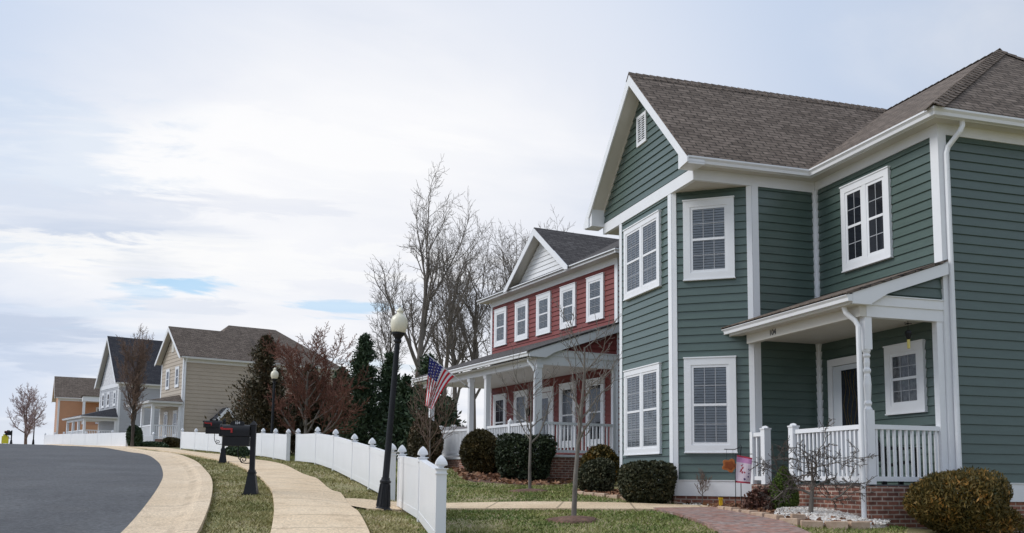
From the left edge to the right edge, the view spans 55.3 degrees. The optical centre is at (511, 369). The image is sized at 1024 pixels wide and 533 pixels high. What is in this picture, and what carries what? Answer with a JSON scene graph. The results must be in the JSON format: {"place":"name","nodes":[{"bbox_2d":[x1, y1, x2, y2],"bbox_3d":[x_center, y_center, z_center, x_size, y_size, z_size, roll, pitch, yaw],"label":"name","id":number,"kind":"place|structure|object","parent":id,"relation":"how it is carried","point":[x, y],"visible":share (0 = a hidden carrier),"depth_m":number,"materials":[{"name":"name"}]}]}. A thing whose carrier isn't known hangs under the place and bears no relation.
{"place":"outdoors","nodes":[
{"label":"outdoors","id":0,"kind":"place"},
{"bbox_2d":[0,444,162,532],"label":"road","id":1,"kind":"structure","parent":0,"point":[59,489],"depth_m":17.38,"materials":[{"name":"asphalt"}]},
{"bbox_2d":[120,446,369,532],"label":"sidewalk","id":2,"kind":"structure","parent":0,"point":[303,503],"depth_m":15.87,"materials":[{"name":"concrete"}]},
{"bbox_2d":[0,0,1023,444],"label":"sky","id":3,"kind":"structure","parent":0,"point":[215,165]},
{"bbox_2d":[345,498,710,511],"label":"front path","id":4,"kind":"structure","parent":0,"point":[367,504],"depth_m":17.25,"materials":[{"name":"concrete"}]},
{"bbox_2d":[137,448,940,532],"bbox_3d":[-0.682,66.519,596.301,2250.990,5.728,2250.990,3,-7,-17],"label":"ground","id":5,"kind":"structure","parent":0,"point":[909,530],"depth_m":15.03,"materials":[{"name":"plant"}]},
{"bbox_2d":[1,434,8,443],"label":"road sign","id":6,"kind":"object","parent":5,"relation":"on","point":[5,438],"visible":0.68,"depth_m":84.39,"materials":[{"name":"yellow"}]},
{"bbox_2d":[4,430,12,443],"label":"mailbox","id":7,"kind":"object","parent":5,"relation":"on","point":[8,432],"visible":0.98,"depth_m":84.34,"materials":[{"name":"black paint"}]},
{"bbox_2d":[6,382,46,443],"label":"bare tree","id":8,"kind":"object","parent":5,"relation":"on","point":[30,424],"visible":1,"depth_m":92.51,"materials":[{"name":"plant"}]},
{"bbox_2d":[52,376,99,433],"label":"house","id":9,"kind":"structure","parent":5,"relation":"on","point":[73,396],"depth_m":106.66,"materials":[{"name":"orange wood"}]},
{"bbox_2d":[44,430,127,445],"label":"vinyl fence","id":10,"kind":"object","parent":5,"relation":"on","point":[112,438],"visible":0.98,"depth_m":71.16,"materials":[{"name":"plastic"}]},
{"bbox_2d":[62,336,162,436],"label":"house","id":11,"kind":"structure","parent":5,"relation":"on","point":[110,415],"depth_m":82.36,"materials":[{"name":"white wood"}]},
{"bbox_2d":[101,393,104,407],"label":"window","id":12,"kind":"structure","parent":11,"relation":"in","point":[103,394],"depth_m":84.19,"materials":[{"name":"white"}]},
{"bbox_2d":[106,392,109,406],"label":"window","id":13,"kind":"structure","parent":11,"relation":"in","point":[108,393],"depth_m":82.93,"materials":[{"name":"white"}]},
{"bbox_2d":[113,390,116,405],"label":"window","id":14,"kind":"structure","parent":11,"relation":"in","point":[114,392],"depth_m":81.42,"materials":[{"name":"white"}]},
{"bbox_2d":[47,444,212,532],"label":"gutter kerb","id":15,"kind":"structure","parent":5,"relation":"on","point":[179,501],"depth_m":15.81,"materials":[{"name":"concrete"}]},
{"bbox_2d":[114,325,154,446],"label":"bare tree","id":16,"kind":"object","parent":5,"relation":"on","point":[135,382],"visible":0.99,"depth_m":59.36,"materials":[{"name":"brown plant"}]},
{"bbox_2d":[126,425,143,446],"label":"bush","id":17,"kind":"object","parent":5,"relation":"on","point":[138,438],"visible":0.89,"depth_m":59.45,"materials":[{"name":"green plant"}]},
{"bbox_2d":[143,432,154,441],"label":"vinyl fence","id":18,"kind":"object","parent":5,"relation":"on","point":[148,437],"visible":0.41,"depth_m":61.88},
{"bbox_2d":[140,441,167,447],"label":"bush","id":19,"kind":"object","parent":5,"relation":"on","point":[153,444],"visible":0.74,"depth_m":60.87,"materials":[{"name":"green plant"}]},
{"bbox_2d":[162,436,180,447],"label":"bush","id":20,"kind":"object","parent":5,"relation":"on","point":[172,442],"visible":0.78,"depth_m":61.95,"materials":[{"name":"green plant"}]},
{"bbox_2d":[203,418,226,462],"bbox_3d":[-8.393,2.045,27.661,0.720,1.325,0.270,3,-7,-17],"label":"mailbox","id":21,"kind":"object","parent":5,"relation":"on","point":[211,426],"visible":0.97,"depth_m":27.60,"materials":[{"name":"black paint"}]},
{"bbox_2d":[126,325,339,441],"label":"house","id":22,"kind":"structure","parent":5,"relation":"on","point":[201,369],"depth_m":67.26,"materials":[{"name":"beige wood"}]},
{"bbox_2d":[163,412,167,436],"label":"window","id":23,"kind":"structure","parent":22,"relation":"in","point":[165,421],"depth_m":68.20,"materials":[{"name":"glass"}]},
{"bbox_2d":[165,369,169,389],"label":"window","id":24,"kind":"structure","parent":22,"relation":"in","point":[167,382],"depth_m":68.51,"materials":[{"name":"white"}]},
{"bbox_2d":[172,410,177,436],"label":"window","id":25,"kind":"structure","parent":22,"relation":"in","point":[175,413],"depth_m":66.39,"materials":[{"name":"white"}]},
{"bbox_2d":[174,366,179,387],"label":"window","id":26,"kind":"structure","parent":22,"relation":"in","point":[177,368],"depth_m":66.76,"materials":[{"name":"white"}]},
{"bbox_2d":[180,428,290,460],"bbox_3d":[-12.347,3.318,42.578,0.606,2.358,21.154,4,-7,-28],"label":"vinyl fence","id":27,"kind":"object","parent":5,"relation":"on","point":[275,445],"visible":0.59,"depth_m":37.85,"materials":[{"name":"plastic"}]},
{"bbox_2d":[225,446,249,456],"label":"bush","id":28,"kind":"object","parent":5,"relation":"on","point":[242,451],"visible":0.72,"depth_m":35.83,"materials":[{"name":"green plant"}]},
{"bbox_2d":[219,420,260,495],"bbox_3d":[-4.721,1.551,16.931,0.720,1.325,0.270,1,-6,-3],"label":"mailbox","id":29,"kind":"object","parent":5,"relation":"on","point":[237,433],"visible":1,"depth_m":16.88,"materials":[{"name":"black paint"}]},
{"bbox_2d":[204,333,307,451],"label":"evergreen tree","id":30,"kind":"object","parent":5,"relation":"on","point":[257,406],"visible":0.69,"depth_m":44.91,"materials":[{"name":"green plant"}]},
{"bbox_2d":[270,368,278,433],"bbox_3d":[-9.170,1.656,37.506,0.310,3.460,0.310,5,-8,-28],"label":"street lamp","id":31,"kind":"object","parent":5,"relation":"on","point":[274,374],"visible":0.73,"depth_m":37.54,"materials":[{"name":"metal"}]},
{"bbox_2d":[147,449,420,532],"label":"verge grass","id":32,"kind":"structure","parent":5,"relation":"on","point":[254,516],"depth_m":15.93,"materials":[{"name":"plant"}]},
{"bbox_2d":[284,364,329,454],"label":"bare tree","id":33,"kind":"object","parent":5,"relation":"on","point":[315,411],"visible":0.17,"depth_m":46.71,"materials":[{"name":"brown plant"}]},
{"bbox_2d":[261,321,372,434],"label":"bare tree","id":34,"kind":"object","parent":5,"relation":"on","point":[300,390],"visible":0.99,"depth_m":41.14,"materials":[{"name":"brown plant"}]},
{"bbox_2d":[314,366,355,435],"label":"evergreen tree","id":35,"kind":"object","parent":5,"relation":"on","point":[334,376],"visible":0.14,"depth_m":46.06,"materials":[{"name":"green plant"}]},
{"bbox_2d":[295,427,396,500],"bbox_3d":[-4.661,2.437,25.677,0.276,2.397,14.280,3,-7,-20],"label":"vinyl fence","id":36,"kind":"object","parent":5,"relation":"on","point":[354,459],"visible":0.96,"depth_m":23.74,"materials":[{"name":"plastic"}]},
{"bbox_2d":[327,332,388,448],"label":"evergreen tree","id":37,"kind":"object","parent":5,"relation":"on","point":[365,430],"visible":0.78,"depth_m":44.03,"materials":[{"name":"green plant"}]},
{"bbox_2d":[373,351,400,448],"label":"evergreen tree","id":38,"kind":"object","parent":5,"relation":"on","point":[387,366],"visible":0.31,"depth_m":45.21,"materials":[{"name":"green plant"}]},
{"bbox_2d":[376,307,407,511],"bbox_3d":[-2.032,0.657,16.539,0.310,3.460,0.310,4,-6,0],"label":"street lamp","id":39,"kind":"object","parent":5,"relation":"on","point":[399,323],"visible":0.99,"depth_m":16.49,"materials":[{"name":"metal"}]},
{"bbox_2d":[368,252,417,401],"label":"bare tree","id":40,"kind":"object","parent":5,"relation":"on","point":[384,334],"visible":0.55,"depth_m":58.15,"materials":[{"name":"plant"}]},
{"bbox_2d":[376,373,417,460],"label":"evergreen tree","id":41,"kind":"object","parent":5,"relation":"on","point":[402,389],"visible":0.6,"depth_m":41.05,"materials":[{"name":"green plant"}]},
{"bbox_2d":[397,445,448,532],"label":"vinyl fence","id":42,"kind":"object","parent":5,"relation":"on","point":[421,487],"visible":0.98,"depth_m":13.72,"materials":[{"name":"plastic"}]},
{"bbox_2d":[406,414,443,463],"bbox_3d":[-2.751,2.344,31.520,1.144,1.833,1.498,4,-7,-27],"label":"bush","id":43,"kind":"object","parent":5,"relation":"on","point":[415,440],"visible":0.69,"depth_m":31.23,"materials":[{"name":"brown plant"}]},
{"bbox_2d":[364,155,489,386],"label":"bare tree","id":44,"kind":"object","parent":5,"relation":"on","point":[427,298],"visible":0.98,"depth_m":53.03,"materials":[{"name":"plant"}]},
{"bbox_2d":[393,352,460,456],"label":"evergreen tree","id":45,"kind":"object","parent":5,"relation":"on","point":[422,370],"visible":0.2,"depth_m":40.07,"materials":[{"name":"green plant"}]},
{"bbox_2d":[405,364,460,460],"bbox_3d":[-2.419,1.407,27.971,2.005,3.246,1.350,-3,-7,30],"label":"bare shrub","id":46,"kind":"object","parent":5,"relation":"on","point":[430,419],"visible":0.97,"depth_m":28.09,"materials":[{"name":"brown plant"}]},
{"bbox_2d":[438,396,465,426],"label":"evergreen tree","id":47,"kind":"object","parent":5,"relation":"on","point":[454,407],"visible":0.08,"depth_m":43.16,"materials":[{"name":"green plant"}]},
{"bbox_2d":[439,425,466,457],"bbox_3d":[-2.086,2.904,35.384,0.185,1.920,2.825,-2,-7,19],"label":"vinyl fence","id":48,"kind":"object","parent":5,"relation":"on","point":[448,428],"visible":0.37,"depth_m":34.98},
{"bbox_2d":[405,217,502,409],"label":"bare tree","id":49,"kind":"object","parent":5,"relation":"on","point":[454,391],"visible":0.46,"depth_m":57.93,"materials":[{"name":"plant"}]},
{"bbox_2d":[415,247,506,394],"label":"bare tree","id":50,"kind":"object","parent":5,"relation":"on","point":[448,342],"visible":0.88,"depth_m":55.79,"materials":[{"name":"plant"}]},
{"bbox_2d":[426,214,510,428],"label":"bare tree","id":51,"kind":"object","parent":5,"relation":"on","point":[474,315],"visible":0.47,"depth_m":59.02,"materials":[{"name":"plant"}]},
{"bbox_2d":[464,222,540,367],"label":"bare tree","id":52,"kind":"object","parent":5,"relation":"on","point":[503,260],"visible":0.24,"depth_m":61.31,"materials":[{"name":"plant"}]},
{"bbox_2d":[462,471,566,484],"bbox_3d":[-0.026,3.176,29.500,3.475,0.664,10.885,1,-6,-5],"label":"mulch bed","id":53,"kind":"object","parent":5,"relation":"on","point":[482,480],"visible":0.05,"depth_m":25.16,"materials":[{"name":"soil"}]},
{"bbox_2d":[459,428,498,473],"bbox_3d":[-0.917,2.403,28.315,1.282,1.433,1.329,1,-6,0],"label":"bush","id":54,"kind":"object","parent":53,"relation":"on","point":[471,461],"visible":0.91,"depth_m":27.91,"materials":[{"name":"green plant"}]},
{"bbox_2d":[452,466,572,484],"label":"fallen leaves","id":55,"kind":"object","parent":53,"relation":"on","point":[495,476],"visible":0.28,"depth_m":25.61,"materials":[{"name":"brown plant"}]},
{"bbox_2d":[493,432,557,480],"bbox_3d":[0.360,2.362,26.133,1.734,1.389,1.462,1,-6,0],"label":"bush","id":56,"kind":"object","parent":53,"relation":"on","point":[511,451],"visible":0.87,"depth_m":25.69,"materials":[{"name":"green plant"}]},
{"bbox_2d":[411,227,619,479],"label":"house","id":57,"kind":"structure","parent":5,"relation":"on","point":[577,274],"depth_m":30.15,"materials":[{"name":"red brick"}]},
{"bbox_2d":[425,354,468,408],"bbox_3d":[-1.960,0.420,30.276,1.432,1.710,0.187,3,-7,-21],"label":"porch flag","id":58,"kind":"object","parent":57,"relation":"attached to","point":[444,377],"visible":0.83,"depth_m":30.16,"materials":[{"name":"multicoloured fabric"}]},
{"bbox_2d":[493,393,506,431],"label":"window","id":59,"kind":"structure","parent":57,"relation":"in","point":[499,415],"depth_m":34.31,"materials":[{"name":"grey"}]},
{"bbox_2d":[493,306,507,347],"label":"window","id":60,"kind":"structure","parent":57,"relation":"in","point":[500,315],"depth_m":34.66,"materials":[{"name":"grey"}]},
{"bbox_2d":[513,389,528,433],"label":"window","id":61,"kind":"structure","parent":57,"relation":"in","point":[518,399],"depth_m":32.90,"materials":[{"name":"grey"}]},
{"bbox_2d":[514,298,528,341],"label":"window","id":62,"kind":"structure","parent":57,"relation":"in","point":[521,307],"depth_m":33.17,"materials":[{"name":"grey"}]},
{"bbox_2d":[536,291,551,335],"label":"window","id":63,"kind":"structure","parent":57,"relation":"in","point":[543,301],"depth_m":31.79,"materials":[{"name":"grey"}]},
{"bbox_2d":[542,392,550,435],"bbox_3d":[1.010,1.809,31.416,0.030,2.100,1.060,4,-7,-26],"label":"door","id":64,"kind":"structure","parent":57,"relation":"in","point":[545,398],"depth_m":31.28,"materials":[{"name":"white"}]},
{"bbox_2d":[558,381,576,447],"bbox_3d":[1.706,1.410,30.013,0.082,1.990,1.024,4,-7,-26],"label":"window","id":65,"kind":"structure","parent":57,"relation":"in","point":[566,414],"depth_m":30.06,"materials":[{"name":"grey"}]},
{"bbox_2d":[559,282,576,329],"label":"window","id":66,"kind":"structure","parent":57,"relation":"in","point":[568,296],"depth_m":30.37,"materials":[{"name":"grey"}]},
{"bbox_2d":[586,272,604,322],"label":"window","id":67,"kind":"structure","parent":57,"relation":"in","point":[595,287],"depth_m":28.93,"materials":[{"name":"grey"}]},
{"bbox_2d":[586,377,604,446],"bbox_3d":[2.429,1.254,28.567,0.082,1.990,1.024,4,-7,-26],"label":"window","id":68,"kind":"structure","parent":57,"relation":"in","point":[599,418],"depth_m":28.48,"materials":[{"name":"grey"}]},
{"bbox_2d":[477,221,554,352],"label":"bare tree","id":69,"kind":"object","parent":5,"relation":"on","point":[522,243],"visible":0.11,"depth_m":64.93,"materials":[{"name":"plant"}]},
{"bbox_2d":[508,488,547,492],"bbox_3d":[0.375,2.567,20.602,0.947,0.107,0.900,3,-7,-17],"label":"mulch ring","id":70,"kind":"object","parent":5,"relation":"on","point":[527,489],"visible":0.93,"depth_m":20.38,"materials":[{"name":"soil"}]},
{"bbox_2d":[495,341,562,487],"bbox_3d":[0.418,1.088,21.253,1.407,3.309,1.185,3,-7,-17],"label":"bare tree","id":71,"kind":"object","parent":5,"relation":"on","point":[531,441],"visible":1,"depth_m":21.10,"materials":[{"name":"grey plant"}]},
{"bbox_2d":[490,206,574,290],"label":"bare tree","id":72,"kind":"object","parent":5,"relation":"on","point":[513,254],"visible":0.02,"depth_m":62.92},
{"bbox_2d":[545,516,597,523],"bbox_3d":[0.922,2.267,14.701,0.884,0.124,0.840,3,-7,-17],"label":"mulch ring","id":73,"kind":"object","parent":5,"relation":"on","point":[574,519],"visible":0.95,"depth_m":14.50,"materials":[{"name":"wood"}]},
{"bbox_2d":[551,296,624,515],"bbox_3d":[1.180,0.658,15.106,1.020,3.503,1.194,-1,-7,18],"label":"bare tree","id":74,"kind":"object","parent":5,"relation":"on","point":[581,416],"visible":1,"depth_m":14.98,"materials":[{"name":"brown plant"}]},
{"bbox_2d":[584,492,596,495],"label":"edging stone","id":75,"kind":"object","parent":5,"relation":"on","point":[587,493],"visible":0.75,"depth_m":19.39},
{"bbox_2d":[579,443,619,484],"bbox_3d":[2.297,2.499,25.213,1.192,1.176,0.974,1,-6,0],"label":"bush","id":76,"kind":"object","parent":5,"relation":"on","point":[600,450],"visible":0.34,"depth_m":25.01,"materials":[{"name":"green plant"}]},
{"bbox_2d":[594,493,607,497],"bbox_3d":[1.753,2.494,19.166,0.120,0.130,0.300,6,-7,-35],"label":"edging stone","id":77,"kind":"object","parent":5,"relation":"on","point":[600,494],"visible":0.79,"depth_m":19.09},
{"bbox_2d":[606,495,620,498],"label":"edging stone","id":78,"kind":"object","parent":5,"relation":"on","point":[614,496],"visible":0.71,"depth_m":18.81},
{"bbox_2d":[724,507,738,510],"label":"edging stone","id":79,"kind":"object","parent":5,"relation":"on","point":[728,508],"visible":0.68,"depth_m":15.73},
{"bbox_2d":[735,454,751,506],"bbox_3d":[3.855,1.908,16.238,0.296,1.011,0.043,1,-6,0],"label":"garden flag","id":80,"kind":"object","parent":5,"relation":"on","point":[743,465],"visible":0.97,"depth_m":16.26,"materials":[{"name":"fabric"}]},
{"bbox_2d":[741,510,757,513],"bbox_3d":[3.688,2.269,15.180,0.140,0.160,0.300,0,-8,-11],"label":"edging stone","id":81,"kind":"object","parent":5,"relation":"on","point":[746,511],"visible":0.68,"depth_m":15.06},
{"bbox_2d":[750,512,769,516],"bbox_3d":[3.767,2.251,14.848,0.140,0.160,0.300,1,-6,-21],"label":"edging stone","id":82,"kind":"object","parent":5,"relation":"on","point":[758,513],"visible":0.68,"depth_m":14.76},
{"bbox_2d":[764,514,783,518],"bbox_3d":[3.895,2.237,14.532,0.140,0.160,0.300,5,-6,-20],"label":"edging stone","id":83,"kind":"object","parent":5,"relation":"on","point":[774,516],"visible":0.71,"depth_m":14.44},
{"bbox_2d":[779,518,802,525],"bbox_3d":[4.059,2.247,14.237,0.140,0.160,0.300,9,-11,-41],"label":"edging stone","id":84,"kind":"object","parent":5,"relation":"on","point":[794,521],"visible":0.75,"depth_m":14.14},
{"bbox_2d":[583,48,1023,531],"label":"house","id":85,"kind":"structure","parent":5,"relation":"on","point":[791,265],"depth_m":18.00,"materials":[{"name":"green wood"}]},
{"bbox_2d":[623,209,661,300],"bbox_3d":[2.668,-2.307,20.117,0.082,1.540,1.744,3,-7,-17],"label":"window","id":86,"kind":"structure","parent":85,"relation":"in","point":[642,239],"depth_m":20.03,"materials":[{"name":"grey"}]},
{"bbox_2d":[623,362,662,455],"bbox_3d":[2.630,0.838,19.781,0.082,1.785,1.724,3,-7,-17],"label":"window","id":87,"kind":"structure","parent":85,"relation":"in","point":[642,385],"depth_m":19.70,"materials":[{"name":"grey"}]},
{"bbox_2d":[682,195,735,281],"bbox_3d":[3.740,-2.478,18.612,0.941,1.580,0.479,1,-6,-2],"label":"window","id":88,"kind":"structure","parent":85,"relation":"in","point":[708,223],"depth_m":18.59,"materials":[{"name":"grey"}]},
{"bbox_2d":[683,355,737,452],"bbox_3d":[3.700,0.663,18.261,0.944,1.805,0.481,1,-6,-2],"label":"window","id":89,"kind":"structure","parent":85,"relation":"in","point":[710,384],"depth_m":18.25,"materials":[{"name":"grey"}]},
{"bbox_2d":[833,362,864,482],"bbox_3d":[6.060,0.974,17.519,0.034,2.130,0.900,3,-7,-17],"label":"door","id":90,"kind":"structure","parent":85,"relation":"in","point":[845,389],"depth_m":17.63,"materials":[{"name":"white paint"}]},
{"bbox_2d":[839,166,893,272],"bbox_3d":[6.259,-2.622,17.314,0.082,1.599,1.349,3,-7,-17],"label":"window","id":91,"kind":"structure","parent":85,"relation":"in","point":[865,202],"depth_m":17.25,"materials":[{"name":"grey"}]},
{"bbox_2d":[878,439,921,484],"bbox_3d":[6.030,1.356,15.614,0.760,0.964,0.650,1,-6,-2],"label":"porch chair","id":92,"kind":"object","parent":85,"relation":"on","point":[897,449],"visible":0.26,"depth_m":15.33,"materials":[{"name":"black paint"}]},
{"bbox_2d":[883,339,927,415],"bbox_3d":[6.491,0.151,16.152,0.082,1.174,0.971,3,-7,-17],"label":"window","id":93,"kind":"structure","parent":85,"relation":"in","point":[905,369],"depth_m":16.12,"materials":[{"name":"grey"}]},
{"bbox_2d":[905,323,911,348],"bbox_3d":[6.214,-0.573,15.339,0.108,0.500,0.109,-3,-7,28],"label":"porch light","id":94,"kind":"object","parent":85,"relation":"hanging from","point":[908,333],"visible":0.96,"depth_m":15.30,"materials":[{"name":"black paint"}]},
{"bbox_2d":[800,520,822,528],"bbox_3d":[4.288,2.248,13.997,0.300,0.160,0.140,0,-6,7],"label":"edging stone","id":95,"kind":"object","parent":5,"relation":"on","point":[811,523],"visible":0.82,"depth_m":13.93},
{"bbox_2d":[774,506,890,527],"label":"gravel","id":96,"kind":"structure","parent":5,"relation":"on","point":[802,509],"depth_m":14.80,"materials":[{"name":"gravel"}]},
{"bbox_2d":[790,513,805,519],"bbox_3d":[4.202,2.169,14.379,0.200,0.075,0.100,4,-2,-3],"label":"loose brick","id":97,"kind":"object","parent":96,"relation":"on","point":[802,516],"visible":0.71,"depth_m":14.33,"materials":[{"name":"stone"}]},
{"bbox_2d":[749,418,877,512],"bbox_3d":[4.630,1.597,15.110,1.916,1.591,1.872,-1,-7,10],"label":"ornamental tree","id":98,"kind":"object","parent":96,"relation":"on","point":[812,498],"visible":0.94,"depth_m":14.93,"materials":[{"name":"brown plant"}]},
{"bbox_2d":[824,521,847,529],"bbox_3d":[4.627,2.249,13.960,0.300,0.160,0.140,-2,-9,8],"label":"edging stone","id":99,"kind":"object","parent":5,"relation":"on","point":[834,524],"visible":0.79,"depth_m":13.90,"materials":[{"name":"stone"}]},
{"bbox_2d":[847,521,869,529],"bbox_3d":[4.960,2.261,14.016,0.300,0.160,0.140,1,-7,-13],"label":"edging stone","id":100,"kind":"object","parent":5,"relation":"on","point":[860,524],"visible":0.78,"depth_m":13.96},
{"bbox_2d":[902,465,1023,532],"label":"bush","id":101,"kind":"object","parent":5,"relation":"on","point":[980,501],"visible":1,"depth_m":13.73,"materials":[{"name":"green plant"}]},
{"bbox_3d":[4.279,2.418,16.058,1.702,0.254,4.339,3,-7,-17],"label":"mulch bed","id":102,"kind":"object","parent":5,"relation":"on","visible":0},
{"bbox_2d":[694,469,711,502],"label":"bare shrub","id":103,"kind":"object","parent":102,"relation":"on","point":[701,481],"visible":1,"depth_m":17.95,"materials":[{"name":"brown plant"}]},
{"bbox_2d":[722,446,741,503],"bbox_3d":[3.773,1.872,16.758,0.342,1.176,0.018,1,-6,0],"label":"hanging sign","id":104,"kind":"object","parent":102,"relation":"on","point":[729,465],"visible":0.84,"depth_m":16.78,"materials":[{"name":"orange paint"}]},
{"bbox_2d":[741,485,776,509],"bbox_3d":[4.088,2.160,16.108,0.689,0.508,0.636,-6,-9,44],"label":"bush","id":105,"kind":"object","parent":102,"relation":"on","point":[756,500],"visible":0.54,"depth_m":15.98,"materials":[{"name":"brown plant"}]},
{"bbox_2d":[768,465,800,509],"bbox_3d":[4.415,1.975,15.989,0.595,0.827,0.484,1,-6,0],"label":"dwarf spruce","id":106,"kind":"object","parent":102,"relation":"on","point":[794,500],"visible":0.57,"depth_m":15.87,"materials":[{"name":"green plant"}]},
{"bbox_2d":[701,502,881,524],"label":"fallen leaves","id":107,"kind":"object","parent":102,"relation":"on","point":[732,504],"visible":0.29,"depth_m":15.68,"materials":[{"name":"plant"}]},
{"bbox_3d":[2.365,2.654,20.195,2.212,0.253,4.500,3,-7,-17],"label":"mulch bed","id":108,"kind":"object","parent":5,"relation":"on","visible":0},
{"bbox_2d":[577,457,615,493],"bbox_3d":[1.744,2.243,20.386,0.908,0.838,0.957,1,-6,0],"label":"bush","id":109,"kind":"object","parent":108,"relation":"on","point":[597,474],"visible":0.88,"depth_m":20.10,"materials":[{"name":"green plant"}]},
{"bbox_2d":[577,488,691,503],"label":"fallen leaves","id":110,"kind":"object","parent":108,"relation":"on","point":[615,492],"visible":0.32,"depth_m":19.59,"materials":[{"name":"brown plant"}]},
{"bbox_2d":[617,459,677,503],"bbox_3d":[2.529,2.131,18.360,1.154,0.879,1.098,1,-6,0],"label":"bush","id":111,"kind":"object","parent":108,"relation":"on","point":[647,481],"visible":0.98,"depth_m":17.99,"materials":[{"name":"green plant"}]},
{"bbox_2d":[653,507,810,532],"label":"brick walkway","id":112,"kind":"structure","parent":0,"point":[721,520],"depth_m":14.26,"materials":[{"name":"brick"}]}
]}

